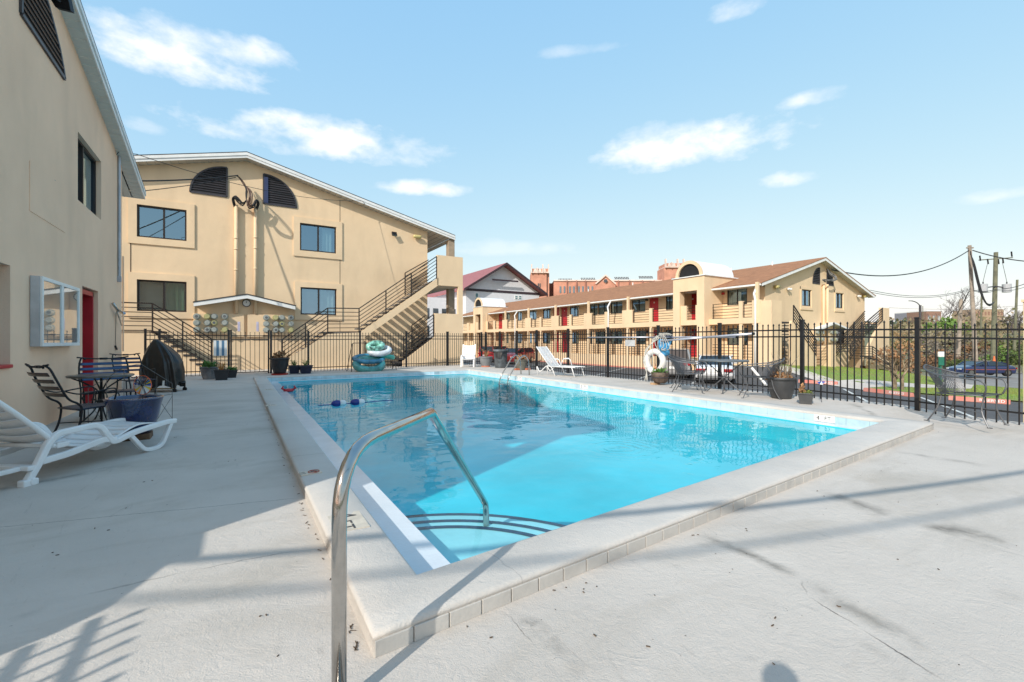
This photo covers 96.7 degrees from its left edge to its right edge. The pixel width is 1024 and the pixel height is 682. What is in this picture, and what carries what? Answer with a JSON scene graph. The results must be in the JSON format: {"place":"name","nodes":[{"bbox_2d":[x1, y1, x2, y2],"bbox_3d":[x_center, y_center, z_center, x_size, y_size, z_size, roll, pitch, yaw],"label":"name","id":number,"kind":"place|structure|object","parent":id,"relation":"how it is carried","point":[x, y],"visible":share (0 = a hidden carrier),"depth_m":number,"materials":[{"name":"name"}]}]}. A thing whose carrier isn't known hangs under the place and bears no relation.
{"place":"outdoors","nodes":[
{"label":"outdoors","id":0,"kind":"place"},
{"bbox_2d":[237,366,391,371],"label":"walkway","id":1,"kind":"structure","parent":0,"point":[265,370],"depth_m":18.54,"materials":[{"name":"concrete"}]},
{"bbox_2d":[122,302,211,374],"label":"exterior staircase","id":2,"kind":"structure","parent":1,"relation":"on","point":[133,341],"depth_m":16.25,"materials":[{"name":"beige paint"}]},
{"bbox_2d":[0,364,1023,681],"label":"pool deck","id":3,"kind":"structure","parent":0,"point":[200,556],"depth_m":2.38,"materials":[{"name":"concrete"}]},
{"bbox_2d":[25,363,116,431],"bbox_3d":[-5.335,0.758,5.569,0.558,0.997,0.784,0,0,23],"label":"metal chair","id":4,"kind":"object","parent":3,"relation":"on","point":[78,406],"visible":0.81,"depth_m":5.42,"materials":[{"name":"metal"}]},
{"bbox_2d":[0,0,145,442],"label":"stucco building","id":5,"kind":"structure","parent":3,"relation":"on","point":[69,178],"depth_m":7.06,"materials":[{"name":"paint"}]},
{"bbox_2d":[30,275,79,346],"bbox_3d":[-6.863,-0.404,6.876,0.123,0.957,1.700,0,0,-31],"label":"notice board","id":6,"kind":"object","parent":5,"relation":"attached to","point":[54,312],"visible":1,"depth_m":6.58,"materials":[{"name":"white paint"}]},
{"bbox_2d":[51,0,74,13],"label":"floodlight","id":7,"kind":"object","parent":5,"relation":"attached to","point":[65,5],"visible":1,"depth_m":6.24,"materials":[{"name":"black metal"}]},
{"bbox_2d":[78,139,95,214],"bbox_3d":[-8.099,-3.072,8.583,0.076,1.196,1.590,0,0,-31],"label":"window","id":8,"kind":"structure","parent":5,"relation":"in","point":[86,163],"depth_m":8.82,"materials":[{"name":"glass"}]},
{"bbox_2d":[82,289,93,402],"bbox_3d":[-8.139,0.129,8.526,0.310,2.183,0.994,0,0,-31],"label":"door","id":9,"kind":"structure","parent":5,"relation":"in","point":[87,296],"depth_m":8.93,"materials":[{"name":"red paint"}]},
{"bbox_2d":[0,400,176,487],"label":"sun lounger","id":10,"kind":"object","parent":3,"relation":"on","point":[19,431],"visible":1,"depth_m":4.20,"materials":[{"name":"white plastic"}]},
{"bbox_2d":[65,373,134,423],"bbox_3d":[-6.313,0.887,6.996,0.790,0.746,0.790,0,0,-31],"label":"cafe table","id":11,"kind":"object","parent":3,"relation":"on","point":[101,394],"visible":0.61,"depth_m":6.95,"materials":[{"name":"metal"}]},
{"bbox_2d":[76,356,136,418],"bbox_3d":[-6.664,0.758,7.490,0.784,0.997,0.718,0,0,41],"label":"metal chair","id":12,"kind":"object","parent":3,"relation":"on","point":[102,368],"visible":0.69,"depth_m":7.62,"materials":[{"name":"metal"}]},
{"bbox_2d":[88,364,172,422],"bbox_3d":[-5.249,0.783,6.295,0.011,0.934,0.908,0,0,42],"label":"wire trellis","id":13,"kind":"object","parent":3,"relation":"on","point":[130,391],"visible":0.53,"depth_m":6.32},
{"bbox_2d":[109,353,156,394],"bbox_3d":[-8.060,0.758,9.679,0.784,0.997,0.598,0,0,29],"label":"metal chair","id":14,"kind":"object","parent":3,"relation":"on","point":[133,358],"visible":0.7,"depth_m":9.79,"materials":[{"name":"metal"}]},
{"bbox_2d":[103,394,163,441],"bbox_3d":[-4.766,0.978,5.745,0.600,0.545,0.600,0,0,-31],"label":"blue planter","id":15,"kind":"object","parent":3,"relation":"on","point":[139,408],"visible":0.77,"depth_m":5.60,"materials":[{"name":"ceramic"}]},
{"bbox_2d":[133,375,151,396],"bbox_3d":[-4.608,0.624,5.679,0.243,0.392,0.035,0,0,4],"label":"pinwheel","id":16,"kind":"object","parent":15,"relation":"in","point":[142,390],"visible":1,"depth_m":5.68,"materials":[{"name":"multicoloured plastic"}]},
{"bbox_2d":[138,339,186,391],"bbox_3d":[-8.418,0.592,10.995,0.908,1.274,0.653,0,0,-6],"label":"covered grill","id":17,"kind":"object","parent":3,"relation":"on","point":[164,360],"visible":0.93,"depth_m":10.78,"materials":[{"name":"fabric"}]},
{"bbox_2d":[144,329,229,375],"bbox_3d":[-10.988,0.415,15.477,2.386,1.630,0.078,0,0,-36],"label":"metal fence","id":18,"kind":"object","parent":3,"relation":"on","point":[159,335],"visible":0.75,"depth_m":15.56,"materials":[{"name":"metal"}]},
{"bbox_2d":[214,340,226,355],"bbox_3d":[-10.245,0.250,15.986,0.400,0.540,0.012,0,0,-36],"label":"striped sign","id":19,"kind":"object","parent":18,"relation":"attached to","point":[220,347],"visible":1,"depth_m":15.98,"materials":[{"name":"white paint"}]},
{"bbox_2d":[199,360,218,378],"bbox_3d":[-9.548,0.891,14.361,0.550,0.628,0.539,0,0,0],"label":"plant pot","id":20,"kind":"object","parent":3,"relation":"on","point":[206,368],"visible":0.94,"depth_m":14.20,"materials":[{"name":"grey plastic"}]},
{"bbox_2d":[214,362,228,379],"bbox_3d":[-8.983,0.916,14.078,0.403,0.578,0.403,0,0,-31],"label":"plant pot","id":21,"kind":"object","parent":3,"relation":"on","point":[220,373],"visible":1,"depth_m":13.96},
{"bbox_2d":[230,330,269,372],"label":"metal gate","id":22,"kind":"structure","parent":3,"relation":"on","point":[245,335],"depth_m":16.46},
{"bbox_2d":[269,351,290,374],"bbox_3d":[-8.248,0.761,16.162,0.658,0.878,0.654,0,0,28],"label":"plant pot","id":23,"kind":"object","parent":3,"relation":"on","point":[279,363],"visible":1,"depth_m":15.98,"materials":[{"name":"black plastic"}]},
{"bbox_2d":[352,355,385,371],"bbox_3d":[-5.592,0.920,17.819,1.290,0.694,0.727,0,0,-31],"label":"pool float","id":24,"kind":"object","parent":3,"relation":"on","point":[359,367],"visible":0.8,"depth_m":17.59,"materials":[{"name":"teal plastic"}]},
{"bbox_2d":[352,353,384,363],"bbox_3d":[-5.652,0.700,17.958,1.284,0.401,0.778,0,0,-31],"label":"pool float","id":25,"kind":"object","parent":24,"relation":"on","point":[366,361],"visible":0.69,"depth_m":17.66,"materials":[{"name":"blue plastic"}]},
{"bbox_2d":[347,343,396,371],"bbox_3d":[-5.575,0.625,18.179,1.884,1.117,0.527,0,0,-36],"label":"towel rack","id":26,"kind":"object","parent":3,"relation":"on","point":[392,361],"visible":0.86,"depth_m":17.80,"materials":[{"name":"black metal"}]},
{"bbox_2d":[380,354,394,359],"bbox_3d":[-5.163,0.590,18.310,0.934,0.344,0.494,0,0,-31],"label":"pool float","id":27,"kind":"object","parent":26,"relation":"in","point":[390,356],"visible":0.57,"depth_m":18.23,"materials":[{"name":"teal plastic"}]},
{"bbox_2d":[367,345,391,356],"bbox_3d":[-5.280,0.389,18.179,0.978,0.465,0.630,0,0,-31],"label":"pool float","id":28,"kind":"object","parent":27,"relation":"on","point":[385,350],"visible":0.77,"depth_m":17.95,"materials":[{"name":"white paint"}]},
{"bbox_2d":[366,340,384,350],"bbox_3d":[-5.431,0.201,18.092,0.744,0.475,0.411,0,0,-31],"label":"pool float","id":29,"kind":"object","parent":28,"relation":"on","point":[376,345],"visible":0.99,"depth_m":18.00,"materials":[{"name":"teal plastic"}]},
{"bbox_2d":[270,330,481,372],"bbox_3d":[-5.243,0.394,19.695,9.344,1.671,0.078,0,0,-36],"label":"metal fence","id":30,"kind":"object","parent":3,"relation":"on","point":[447,362],"visible":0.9,"depth_m":19.13,"materials":[{"name":"metal"}]},
{"bbox_2d":[331,408,488,681],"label":"pool handrail","id":31,"kind":"object","parent":3,"relation":"on","point":[360,446],"visible":0.98,"depth_m":1.54,"materials":[{"name":"metal"}]},
{"bbox_2d":[460,344,475,366],"bbox_3d":[-1.964,0.658,20.489,0.620,1.012,0.814,0,0,1],"label":"plastic chair","id":32,"kind":"object","parent":3,"relation":"on","point":[469,350],"visible":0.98,"depth_m":20.66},
{"bbox_2d":[479,349,492,366],"bbox_3d":[-1.180,0.746,20.475,0.632,0.829,0.632,0,0,-31],"label":"plant pot","id":33,"kind":"object","parent":3,"relation":"on","point":[485,360],"visible":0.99,"depth_m":20.30,"materials":[{"name":"ceramic"}]},
{"bbox_2d":[493,349,507,367],"bbox_3d":[-0.493,0.757,19.663,0.690,0.805,0.690,0,0,-31],"label":"rubbish bin","id":34,"kind":"object","parent":3,"relation":"on","point":[500,358],"visible":0.98,"depth_m":19.41,"materials":[{"name":"black plastic"}]},
{"bbox_2d":[498,355,529,401],"bbox_3d":[0.067,1.238,15.489,0.952,1.525,0.574,0,0,-31],"label":"pool ladder","id":35,"kind":"object","parent":3,"relation":"on","point":[506,391],"visible":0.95,"depth_m":15.38,"materials":[{"name":"metal"}]},
{"bbox_2d":[51,429,1016,664],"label":"leaf litter","id":36,"kind":"object","parent":3,"relation":"on","point":[466,625],"visible":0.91,"depth_m":2.13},
{"bbox_2d":[536,346,584,376],"bbox_3d":[1.602,0.674,15.226,1.576,0.988,0.673,0,0,41],"label":"strap lounger","id":37,"kind":"object","parent":3,"relation":"on","point":[544,351],"visible":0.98,"depth_m":15.45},
{"bbox_2d":[279,374,855,524],"bbox_3d":[-1.090,1.696,10.374,6.705,0.788,14.140,0,0,-31],"label":"pool basin","id":38,"kind":"object","parent":3,"relation":"in","point":[565,456],"visible":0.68,"depth_m":7.34,"materials":[{"name":"paint"}]},
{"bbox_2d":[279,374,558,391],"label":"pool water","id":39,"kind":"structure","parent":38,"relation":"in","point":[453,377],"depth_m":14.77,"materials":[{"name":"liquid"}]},
{"bbox_2d":[318,399,392,406],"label":"rope floats","id":40,"kind":"object","parent":39,"relation":"on","point":[335,403],"visible":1,"depth_m":9.56,"materials":[{"name":"white paint"}]},
{"bbox_2d":[413,522,544,534],"bbox_3d":[-0.114,1.695,3.499,1.285,0.350,1.353,0,0,-31],"label":"pool step","id":41,"kind":"object","parent":38,"relation":"on","point":[527,530],"visible":0.09,"depth_m":3.75,"materials":[{"name":"paint"}]},
{"bbox_2d":[419,528,529,563],"bbox_3d":[-0.158,1.615,3.282,0.985,0.350,1.026,0,0,-31],"label":"pool step","id":42,"kind":"object","parent":41,"relation":"on","point":[451,545],"visible":0.22,"depth_m":3.29,"materials":[{"name":"paint"}]},
{"bbox_2d":[416,525,535,536],"bbox_3d":[-0.145,1.461,3.382,1.403,0.050,0.248,0,0,14],"label":"step nosing","id":43,"kind":"object","parent":42,"relation":"on","point":[481,527],"visible":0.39,"depth_m":3.49,"materials":[{"name":"black tile"}]},
{"bbox_2d":[412,519,551,531],"bbox_3d":[-0.097,1.541,3.653,1.828,0.050,0.329,0,0,14],"label":"step nosing","id":44,"kind":"object","parent":41,"relation":"on","point":[494,522],"visible":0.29,"depth_m":3.80,"materials":[{"name":"black tile"}]},
{"bbox_2d":[408,515,560,529],"bbox_3d":[-0.070,1.770,3.728,1.595,0.350,1.699,0,0,-31],"label":"pool step","id":45,"kind":"object","parent":38,"relation":"on","point":[510,520],"visible":0.1,"depth_m":4.07,"materials":[{"name":"paint"}]},
{"bbox_2d":[406,513,566,526],"bbox_3d":[-0.049,1.616,3.937,2.274,0.050,0.416,0,0,14],"label":"step nosing","id":46,"kind":"object","parent":45,"relation":"on","point":[505,516],"visible":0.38,"depth_m":4.13,"materials":[{"name":"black tile"}]},
{"bbox_2d":[270,373,861,574],"bbox_3d":[-1.128,1.302,10.410,7.275,0.001,14.640,0,0,-31],"label":"pool ledge","id":47,"kind":"object","parent":38,"relation":"on","point":[417,549],"visible":0.45,"depth_m":3.86,"materials":[{"name":"concrete"}]},
{"bbox_2d":[268,370,878,427],"bbox_3d":[-1.128,1.273,10.410,7.275,0.158,14.640,0,0,-31],"label":"pool tile band","id":48,"kind":"object","parent":38,"relation":"attached to","point":[838,420],"visible":0.3,"depth_m":10.40,"materials":[{"name":"tile"}]},
{"bbox_2d":[814,414,834,422],"bbox_3d":[4.994,1.242,7.279,0.010,0.100,0.300,0,0,-31],"label":"depth marker","id":49,"kind":"object","parent":48,"relation":"attached to","point":[829,419],"visible":1,"depth_m":7.27,"materials":[{"name":"tile"}]},
{"bbox_2d":[254,369,933,656],"bbox_3d":[-1.100,1.206,10.411,7.995,0.128,15.335,0,0,-31],"label":"pool coping","id":50,"kind":"object","parent":3,"relation":"on","point":[390,591],"visible":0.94,"depth_m":2.83,"materials":[{"name":"paint"}]},
{"bbox_2d":[327,510,369,530],"bbox_3d":[-1.044,1.148,2.897,0.200,0.010,0.300,0,0,-31],"label":"depth marker","id":51,"kind":"object","parent":50,"relation":"on","point":[356,520],"visible":0.49,"depth_m":2.89,"materials":[{"name":"beige tile"}]},
{"bbox_2d":[374,425,933,657],"bbox_3d":[2.700,1.218,4.108,7.962,0.066,0.010,0,0,-35],"label":"coping tile","id":52,"kind":"object","parent":50,"relation":"attached to","point":[399,639],"visible":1,"depth_m":2.45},
{"bbox_2d":[650,364,668,384],"bbox_3d":[3.924,0.880,12.080,0.484,0.560,0.466,0,0,4],"label":"barrel planter","id":53,"kind":"object","parent":3,"relation":"on","point":[658,376],"visible":1,"depth_m":11.94,"materials":[{"name":"brown wood"}]},
{"bbox_2d":[668,355,705,393],"bbox_3d":[4.006,0.748,10.428,0.827,0.833,0.696,0,0,29],"label":"armchair","id":54,"kind":"object","parent":3,"relation":"on","point":[679,369],"visible":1,"depth_m":10.43,"materials":[{"name":"grey metal"}]},
{"bbox_2d":[669,354,706,389],"bbox_3d":[4.307,0.748,11.226,0.827,0.833,0.696,0,0,44],"label":"armchair","id":55,"kind":"object","parent":3,"relation":"on","point":[686,367],"visible":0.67,"depth_m":11.29,"materials":[{"name":"grey metal"}]},
{"bbox_2d":[699,359,748,393],"bbox_3d":[4.795,0.797,10.299,1.030,0.744,1.030,0,0,-31],"label":"patio table","id":56,"kind":"object","parent":3,"relation":"on","point":[722,360],"visible":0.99,"depth_m":10.20,"materials":[{"name":"metal"}]},
{"bbox_2d":[481,317,1023,424],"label":"metal fence","id":57,"kind":"object","parent":3,"relation":"on","point":[917,337],"visible":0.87,"depth_m":9.41,"materials":[{"name":"metal"}]},
{"bbox_2d":[643,335,665,380],"bbox_3d":[3.970,0.480,12.662,0.202,1.269,0.730,0,0,-31],"label":"life ring","id":58,"kind":"object","parent":57,"relation":"hanging from","point":[649,355],"visible":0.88,"depth_m":12.67,"materials":[{"name":"white plastic"}]},
{"bbox_2d":[587,336,737,337],"bbox_3d":[3.884,-0.104,12.893,0.046,0.071,5.397,0,0,-30],"label":"telescopic pole","id":59,"kind":"object","parent":57,"relation":"attached to","point":[662,337],"visible":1,"depth_m":12.28,"materials":[{"name":"metal"}]},
{"bbox_2d":[655,333,673,355],"bbox_3d":[4.150,0.101,12.365,0.127,0.638,0.610,0,0,-31],"label":"coiled rope","id":60,"kind":"object","parent":57,"relation":"hanging from","point":[664,347],"visible":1,"depth_m":12.37,"materials":[{"name":"blue fabric"}]},
{"bbox_2d":[661,332,754,341],"bbox_3d":[4.742,-0.089,11.291,0.064,0.212,2.643,0,0,-30],"label":"telescopic pole","id":61,"kind":"object","parent":57,"relation":"attached to","point":[730,335],"visible":1,"depth_m":11.01,"materials":[{"name":"metal"}]},
{"bbox_2d":[739,357,784,399],"bbox_3d":[5.118,0.748,9.337,0.827,0.833,0.696,0,0,19],"label":"armchair","id":62,"kind":"object","parent":3,"relation":"on","point":[773,368],"visible":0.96,"depth_m":9.20,"materials":[{"name":"grey metal"}]},
{"bbox_2d":[765,351,796,398],"bbox_3d":[5.476,0.679,9.175,0.592,0.961,0.660,0,0,-31],"label":"plant pot","id":63,"kind":"object","parent":3,"relation":"on","point":[784,382],"visible":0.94,"depth_m":9.05,"materials":[{"name":"grey plastic"}]},
{"bbox_2d":[797,383,814,404],"bbox_3d":[5.447,0.961,8.457,0.295,0.398,0.436,0,0,33],"label":"trough planter","id":64,"kind":"object","parent":3,"relation":"on","point":[805,396],"visible":1,"depth_m":8.32,"materials":[{"name":"grey concrete"}]},
{"bbox_2d":[923,364,1008,428],"bbox_3d":[6.514,0.768,6.604,0.696,0.833,0.827,0,0,-26],"label":"armchair","id":65,"kind":"object","parent":3,"relation":"on","point":[937,380],"visible":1,"depth_m":6.66,"materials":[{"name":"grey metal"}]},
{"bbox_2d":[81,0,1023,325],"label":"sky","id":66,"kind":"structure","parent":0,"point":[596,139],"materials":[{"name":"blue"}]},
{"bbox_2d":[463,358,1022,421],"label":"parking lot","id":67,"kind":"structure","parent":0,"point":[1013,406],"depth_m":19.83,"materials":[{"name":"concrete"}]},
{"bbox_2d":[505,347,534,362],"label":"parked car","id":68,"kind":"object","parent":67,"relation":"on","point":[521,353],"visible":0.27,"depth_m":44.49,"materials":[{"name":"paint"}]},
{"bbox_2d":[664,348,693,378],"bbox_3d":[10.118,1.327,28.135,2.210,1.778,4.750,0,0,22],"label":"parked car","id":69,"kind":"object","parent":67,"relation":"on","point":[671,367],"visible":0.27,"depth_m":26.08,"materials":[{"name":"paint"}]},
{"bbox_2d":[695,354,736,382],"bbox_3d":[11.228,1.477,25.127,2.180,1.478,4.750,0,0,25],"label":"parked car","id":70,"kind":"object","parent":67,"relation":"on","point":[713,370],"visible":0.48,"depth_m":23.22,"materials":[{"name":"paint"}]},
{"bbox_2d":[863,388,913,396],"bbox_3d":[15.587,2.120,18.905,0.184,0.160,2.080,0,0,-8],"label":"wheel stop","id":71,"kind":"object","parent":67,"relation":"on","point":[873,390],"visible":0.88,"depth_m":18.76,"materials":[{"name":"red paint"}]},
{"bbox_2d":[948,396,1010,404],"bbox_3d":[16.792,2.120,16.386,0.184,0.160,1.561,0,0,-39],"label":"wheel stop","id":72,"kind":"object","parent":67,"relation":"on","point":[989,400],"visible":0.76,"depth_m":16.32,"materials":[{"name":"red paint"}]},
{"bbox_2d":[767,366,865,389],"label":"kerb walk","id":73,"kind":"structure","parent":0,"point":[811,376],"depth_m":24.16,"materials":[{"name":"concrete"}]},
{"bbox_2d":[828,379,972,388],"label":"side path","id":74,"kind":"structure","parent":0,"point":[872,384],"depth_m":22.61,"materials":[{"name":"concrete"}]},
{"bbox_2d":[780,364,1022,400],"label":"lawn","id":75,"kind":"structure","parent":0,"point":[837,377],"depth_m":24.48,"materials":[{"name":"green plant"}]},
{"bbox_2d":[871,340,924,389],"bbox_3d":[17.475,1.162,20.598,2.021,2.378,1.662,0,0,-31],"label":"tree","id":76,"kind":"object","parent":75,"relation":"on","point":[888,356],"visible":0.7,"depth_m":20.51,"materials":[{"name":"brown plant"}]},
{"bbox_2d":[891,331,924,372],"bbox_3d":[28.899,0.953,33.210,1.288,3.548,2.531,0,0,9],"label":"tree","id":77,"kind":"object","parent":75,"relation":"on","point":[902,340],"visible":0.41,"depth_m":33.71,"materials":[{"name":"brown plant"}]},
{"bbox_2d":[865,333,1022,402],"bbox_3d":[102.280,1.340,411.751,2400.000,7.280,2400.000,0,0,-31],"label":"ground","id":78,"kind":"structure","parent":0,"point":[922,373],"depth_m":62.01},
{"bbox_2d":[122,151,455,369],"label":"gable building","id":79,"kind":"structure","parent":78,"relation":"on","point":[191,249],"depth_m":19.27,"materials":[{"name":"beige paint"}]},
{"bbox_2d":[137,205,186,240],"bbox_3d":[-13.665,-4.545,17.852,1.529,1.223,0.636,0,0,-31],"label":"window","id":80,"kind":"structure","parent":79,"relation":"in","point":[152,222],"depth_m":17.97,"materials":[{"name":"blue glass"}]},
{"bbox_2d":[137,279,186,311],"bbox_3d":[-13.665,-1.732,17.852,1.529,1.190,0.636,0,0,-31],"label":"window","id":81,"kind":"structure","parent":79,"relation":"in","point":[174,293],"depth_m":17.88,"materials":[{"name":"glass"}]},
{"bbox_2d":[142,175,259,209],"bbox_3d":[-11.998,-5.474,16.207,1.045,2.586,6.375,0,0,25],"label":"cable bundle","id":82,"kind":"object","parent":79,"relation":"attached to","point":[249,201],"visible":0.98,"depth_m":18.41,"materials":[{"name":"black metal"}]},
{"bbox_2d":[193,313,227,333],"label":"meter bank","id":83,"kind":"structure","parent":79,"relation":"attached to","point":[206,323],"depth_m":18.17,"materials":[{"name":"beige paint"}]},
{"bbox_2d":[228,314,243,336],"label":"meter bank","id":84,"kind":"structure","parent":79,"relation":"attached to","point":[236,323],"depth_m":18.72,"materials":[{"name":"beige paint"}]},
{"bbox_2d":[247,314,262,336],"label":"meter bank","id":85,"kind":"structure","parent":79,"relation":"attached to","point":[254,324],"depth_m":19.05,"materials":[{"name":"beige paint"}]},
{"bbox_2d":[263,314,293,334],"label":"meter bank","id":86,"kind":"structure","parent":79,"relation":"attached to","point":[279,324],"depth_m":19.41,"materials":[{"name":"beige paint"}]},
{"bbox_2d":[300,223,335,253],"bbox_3d":[-8.876,-4.600,20.735,1.513,1.213,0.636,0,0,-31],"label":"window","id":87,"kind":"structure","parent":79,"relation":"in","point":[316,238],"depth_m":20.82,"materials":[{"name":"glass"}]},
{"bbox_2d":[301,287,335,314],"bbox_3d":[-8.857,-1.773,20.746,1.506,1.210,0.636,0,0,-31],"label":"window","id":88,"kind":"structure","parent":79,"relation":"in","point":[326,297],"depth_m":20.78,"materials":[{"name":"glass"}]},
{"bbox_2d":[282,255,462,369],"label":"exterior staircase","id":89,"kind":"structure","parent":79,"relation":"attached to","point":[449,272],"depth_m":21.50,"materials":[{"name":"beige paint"}]},
{"bbox_2d":[427,263,547,342],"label":"house","id":90,"kind":"structure","parent":78,"relation":"on","point":[506,282],"depth_m":80.24,"materials":[{"name":"white paint"}]},
{"bbox_2d":[530,259,684,297],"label":"brick building","id":91,"kind":"structure","parent":78,"relation":"on","point":[540,277],"depth_m":249.20,"materials":[{"name":"brick"}]},
{"bbox_2d":[463,257,875,369],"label":"motel building","id":92,"kind":"structure","parent":78,"relation":"on","point":[692,294],"depth_m":34.49,"materials":[{"name":"beige paint"}]},
{"bbox_2d":[727,288,746,305],"bbox_3d":[15.382,-3.010,30.802,0.470,1.160,1.430,0,0,-31],"label":"window","id":93,"kind":"structure","parent":92,"relation":"in","point":[738,295],"depth_m":30.70,"materials":[{"name":"glass"}]},
{"bbox_2d":[752,300,825,366],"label":"exterior staircase","id":94,"kind":"structure","parent":78,"relation":"on","point":[771,312],"depth_m":27.75,"materials":[{"name":"beige paint"}]},
{"bbox_2d":[821,308,898,370],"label":"exterior staircase","id":95,"kind":"structure","parent":78,"relation":"on","point":[883,314],"depth_m":34.14,"materials":[{"name":"beige paint"}]},
{"bbox_2d":[906,310,941,323],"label":"distant block","id":96,"kind":"structure","parent":78,"relation":"on","point":[912,314],"depth_m":240.01,"materials":[{"name":"brown paint"}]},
{"bbox_2d":[903,335,953,355],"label":"shrub","id":97,"kind":"object","parent":78,"relation":"on","point":[930,344],"visible":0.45,"depth_m":65.08,"materials":[{"name":"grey plant"}]},
{"bbox_2d":[922,316,970,333],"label":"evergreen bush","id":98,"kind":"object","parent":78,"relation":"on","point":[950,322],"visible":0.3,"depth_m":93.94,"materials":[{"name":"green plant"}]},
{"bbox_2d":[872,308,1022,358],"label":"scrub","id":99,"kind":"object","parent":78,"relation":"on","point":[988,326],"visible":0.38,"depth_m":88.58,"materials":[{"name":"plant"}]},
{"bbox_2d":[956,299,962,359],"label":"utility pole","id":100,"kind":"object","parent":78,"relation":"on","point":[958,341],"visible":0.67,"depth_m":59.84,"materials":[{"name":"brown wood"}]},
{"bbox_2d":[934,330,984,347],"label":"shrub","id":101,"kind":"object","parent":78,"relation":"on","point":[951,343],"visible":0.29,"depth_m":71.24,"materials":[{"name":"brown plant"}]},
{"bbox_2d":[953,308,1003,324],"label":"distant block","id":102,"kind":"structure","parent":78,"relation":"on","point":[987,312],"depth_m":250.00,"materials":[{"name":"white paint"}]},
{"bbox_2d":[966,245,993,374],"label":"utility pole","id":103,"kind":"object","parent":78,"relation":"on","point":[971,264],"visible":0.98,"depth_m":45.86,"materials":[{"name":"brown wood"}]},
{"bbox_2d":[831,250,968,275],"bbox_3d":[34.629,-7.125,39.419,26.656,4.171,0.081,0,0,-30],"label":"overhead wire","id":104,"kind":"object","parent":103,"relation":"attached to","point":[901,274],"visible":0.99,"depth_m":38.38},
{"bbox_2d":[978,251,1012,360],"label":"utility pole","id":105,"kind":"object","parent":78,"relation":"on","point":[995,286],"visible":0.82,"depth_m":51.84,"materials":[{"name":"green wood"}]},
{"bbox_2d":[998,350,1022,365],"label":"shrub","id":106,"kind":"object","parent":78,"relation":"on","point":[1015,360],"visible":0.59,"depth_m":55.71,"materials":[{"name":"green plant"}]},
{"bbox_2d":[1013,280,1018,350],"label":"utility pole","id":107,"kind":"object","parent":78,"relation":"on","point":[1015,318],"visible":0.71,"depth_m":57.91,"materials":[{"name":"brown wood"}]},
{"bbox_2d":[925,373,1022,388],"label":"access road","id":108,"kind":"structure","parent":0,"point":[1013,380],"depth_m":39.75,"materials":[{"name":"asphalt"}]},
{"bbox_2d":[946,360,1016,375],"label":"parked car","id":109,"kind":"object","parent":108,"relation":"on","point":[990,367],"visible":0.73,"depth_m":42.16,"materials":[{"name":"paint"}]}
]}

